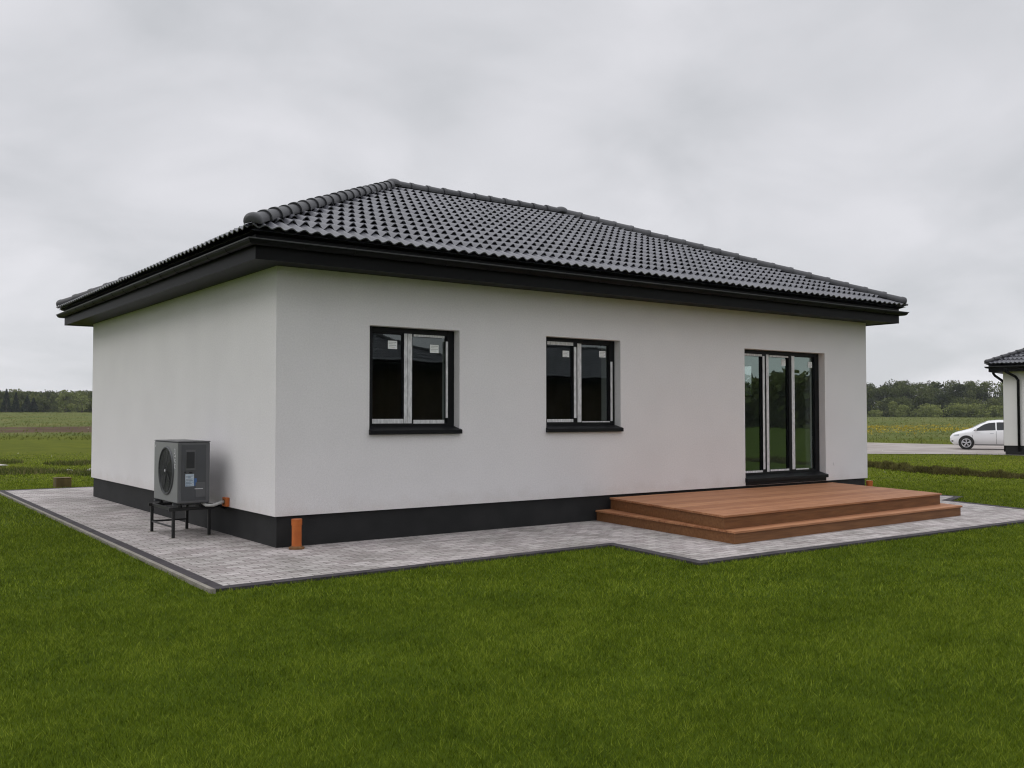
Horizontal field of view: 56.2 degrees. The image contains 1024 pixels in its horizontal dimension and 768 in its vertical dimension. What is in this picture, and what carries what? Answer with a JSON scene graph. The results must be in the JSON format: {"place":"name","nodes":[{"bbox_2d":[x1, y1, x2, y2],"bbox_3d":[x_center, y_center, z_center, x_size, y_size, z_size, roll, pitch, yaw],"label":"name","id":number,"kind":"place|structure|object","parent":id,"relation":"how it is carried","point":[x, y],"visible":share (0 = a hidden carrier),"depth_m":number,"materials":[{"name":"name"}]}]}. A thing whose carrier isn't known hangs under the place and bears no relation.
{"place":"outdoors","nodes":[
{"label":"outdoors","id":0,"kind":"place"},
{"bbox_2d":[0,412,1023,767],"bbox_3d":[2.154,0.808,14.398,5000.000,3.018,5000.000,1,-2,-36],"label":"ground","id":1,"kind":"structure","parent":0,"point":[32,448],"depth_m":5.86,"materials":[{"name":"green plant"}]},
{"bbox_2d":[0,389,11,411],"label":"conifer","id":2,"kind":"object","parent":1,"relation":"on","point":[6,399],"visible":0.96,"depth_m":337.67,"materials":[{"name":"green plant"}]},
{"bbox_2d":[11,392,19,411],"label":"conifer","id":3,"kind":"object","parent":1,"relation":"on","point":[16,407],"visible":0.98,"depth_m":335.46,"materials":[{"name":"green plant"}]},
{"bbox_2d":[19,396,33,411],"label":"conifer","id":4,"kind":"object","parent":1,"relation":"on","point":[26,404],"visible":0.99,"depth_m":333.28,"materials":[{"name":"green plant"}]},
{"bbox_2d":[29,398,38,411],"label":"conifer","id":5,"kind":"object","parent":1,"relation":"on","point":[34,406],"visible":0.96,"depth_m":335.57,"materials":[{"name":"green plant"}]},
{"bbox_2d":[0,458,90,475],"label":"field weeds","id":6,"kind":"object","parent":1,"relation":"on","point":[23,470],"visible":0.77,"depth_m":25.69,"materials":[{"name":"green plant"}]},
{"bbox_2d":[53,477,71,487],"bbox_3d":[-9.546,2.092,20.338,0.310,0.216,0.310,1,-2,-36],"label":"marker box","id":7,"kind":"object","parent":1,"relation":"on","point":[60,482],"visible":0.86,"depth_m":20.23,"materials":[{"name":"brown wood"}]},
{"bbox_2d":[55,389,74,411],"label":"deciduous tree","id":8,"kind":"object","parent":1,"relation":"on","point":[66,396],"visible":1,"depth_m":334.22,"materials":[{"name":"green plant"}]},
{"bbox_2d":[67,403,76,411],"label":"bush","id":9,"kind":"object","parent":1,"relation":"on","point":[71,406],"visible":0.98,"depth_m":324.80,"materials":[{"name":"green plant"}]},
{"bbox_2d":[74,392,88,411],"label":"deciduous tree","id":10,"kind":"object","parent":1,"relation":"on","point":[82,405],"visible":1,"depth_m":333.38,"materials":[{"name":"green plant"}]},
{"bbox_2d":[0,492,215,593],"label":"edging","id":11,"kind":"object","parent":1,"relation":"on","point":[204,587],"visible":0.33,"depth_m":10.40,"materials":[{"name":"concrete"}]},
{"bbox_2d":[0,379,1002,416],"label":"wood","id":12,"kind":"object","parent":1,"relation":"on","point":[911,395],"visible":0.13,"depth_m":364.58,"materials":[{"name":"green plant"}]},
{"bbox_2d":[0,412,1002,443],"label":"meadow grass","id":13,"kind":"structure","parent":1,"relation":"on","point":[89,437],"depth_m":120.85,"materials":[{"name":"green plant"}]},
{"bbox_2d":[867,410,882,416],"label":"bush","id":14,"kind":"object","parent":1,"relation":"on","point":[875,413],"visible":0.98,"depth_m":336.60,"materials":[{"name":"green plant"}]},
{"bbox_2d":[888,401,897,415],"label":"bush","id":15,"kind":"object","parent":1,"relation":"on","point":[891,406],"visible":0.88,"depth_m":337.29,"materials":[{"name":"green plant"}]},
{"bbox_2d":[892,404,914,416],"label":"bush","id":16,"kind":"object","parent":1,"relation":"on","point":[903,410],"visible":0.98,"depth_m":332.81,"materials":[{"name":"green plant"}]},
{"bbox_2d":[867,423,975,434],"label":"meadow flowers","id":17,"kind":"object","parent":1,"relation":"on","point":[904,427],"visible":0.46,"depth_m":106.38,"materials":[{"name":"plant"}]},
{"bbox_2d":[910,403,948,416],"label":"bush","id":18,"kind":"object","parent":1,"relation":"on","point":[928,411],"visible":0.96,"depth_m":328.82,"materials":[{"name":"green plant"}]},
{"bbox_2d":[931,392,953,416],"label":"deciduous tree","id":19,"kind":"object","parent":1,"relation":"on","point":[942,399],"visible":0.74,"depth_m":340.84,"materials":[{"name":"green plant"}]},
{"bbox_2d":[941,403,973,416],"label":"bush","id":20,"kind":"object","parent":1,"relation":"on","point":[959,409],"visible":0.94,"depth_m":330.97,"materials":[{"name":"green plant"}]},
{"bbox_2d":[967,403,990,417],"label":"bush","id":21,"kind":"object","parent":1,"relation":"on","point":[982,411],"visible":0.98,"depth_m":328.81,"materials":[{"name":"green plant"}]},
{"bbox_2d":[987,405,1002,416],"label":"bush","id":22,"kind":"object","parent":1,"relation":"on","point":[996,411],"visible":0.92,"depth_m":331.07,"materials":[{"name":"green plant"}]},
{"bbox_2d":[984,348,1023,455],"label":"neighbour house","id":23,"kind":"structure","parent":1,"relation":"on","point":[1009,366],"depth_m":36.82,"materials":[{"name":"paint"}]},
{"bbox_2d":[0,0,1023,401],"label":"sky","id":24,"kind":"structure","parent":0,"point":[878,145],"materials":[{"name":"grey"}]},
{"bbox_2d":[7,487,1023,585],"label":"pavement","id":25,"kind":"structure","parent":0,"point":[223,559],"depth_m":11.32,"materials":[{"name":"grey stone"}]},
{"bbox_2d":[147,439,225,538],"bbox_3d":[-4.114,1.309,12.220,0.742,1.186,1.068,1,-2,-36],"label":"heat pump","id":26,"kind":"object","parent":25,"relation":"on","point":[181,472],"visible":1,"depth_m":11.82,"materials":[{"name":"grey metal"}]},
{"bbox_2d":[289,518,304,549],"bbox_3d":[-2.425,1.698,10.786,0.176,0.355,0.176,1,-2,-36],"label":"drain pipe","id":27,"kind":"object","parent":25,"relation":"on","point":[296,523],"visible":0.95,"depth_m":10.74,"materials":[{"name":"orange plastic"}]},
{"bbox_2d":[56,179,908,547],"bbox_3d":[-0.646,-0.648,17.772,12.556,5.705,9.786,1,-2,-36],"label":"bungalow","id":28,"kind":"object","parent":25,"relation":"on","point":[390,359],"visible":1,"depth_m":13.28,"materials":[{"name":"paint"}]},
{"bbox_2d":[369,326,461,434],"bbox_3d":[-1.240,-0.037,12.023,1.322,1.328,0.245,1,-2,-36],"label":"window","id":29,"kind":"structure","parent":28,"relation":"in","point":[404,425],"depth_m":12.04,"materials":[{"name":"black plastic"}]},
{"bbox_2d":[546,337,623,431],"bbox_3d":[0.988,0.017,13.661,1.411,1.328,0.245,1,-2,-36],"label":"window","id":30,"kind":"structure","parent":28,"relation":"in","point":[574,424],"depth_m":13.69,"materials":[{"name":"black plastic"}]},
{"bbox_2d":[744,349,828,481],"bbox_3d":[4.619,0.530,16.318,2.164,2.178,0.245,1,-2,-36],"label":"terrace door","id":31,"kind":"structure","parent":28,"relation":"in","point":[764,473],"depth_m":16.48,"materials":[{"name":"black plastic"}]},
{"bbox_2d":[0,486,1023,591],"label":"kerb","id":32,"kind":"structure","parent":25,"relation":"on","point":[203,580],"depth_m":10.39,"materials":[{"name":"grey concrete"}]},
{"bbox_2d":[596,482,962,543],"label":"terrace deck","id":33,"kind":"structure","parent":25,"relation":"on","point":[739,516],"depth_m":12.94,"materials":[{"name":"brown wood"}]},
{"bbox_2d":[866,480,872,485],"bbox_3d":[6.591,1.942,17.665,0.176,0.320,0.176,1,-2,-36],"label":"drain pipe","id":34,"kind":"object","parent":25,"relation":"on","point":[869,482],"visible":0.4,"depth_m":17.62,"materials":[{"name":"orange plastic"}]},
{"bbox_2d":[867,442,1004,454],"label":"driveway","id":35,"kind":"structure","parent":0,"point":[893,448],"depth_m":50.03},
{"bbox_2d":[950,420,1003,449],"bbox_3d":[25.300,2.653,50.140,4.320,1.561,2.125,-1,-2,24],"label":"parked car","id":36,"kind":"object","parent":35,"relation":"on","point":[989,433],"visible":0.68,"depth_m":49.66,"materials":[{"name":"white paint"}]},
{"bbox_2d":[868,465,1022,478],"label":"earth bank","id":37,"kind":"structure","parent":0,"point":[939,470],"depth_m":24.51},
{"bbox_2d":[867,459,1023,478],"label":"rough bank weeds","id":38,"kind":"object","parent":37,"relation":"on","point":[931,469],"visible":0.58,"depth_m":24.64,"materials":[{"name":"green plant"}]}
]}

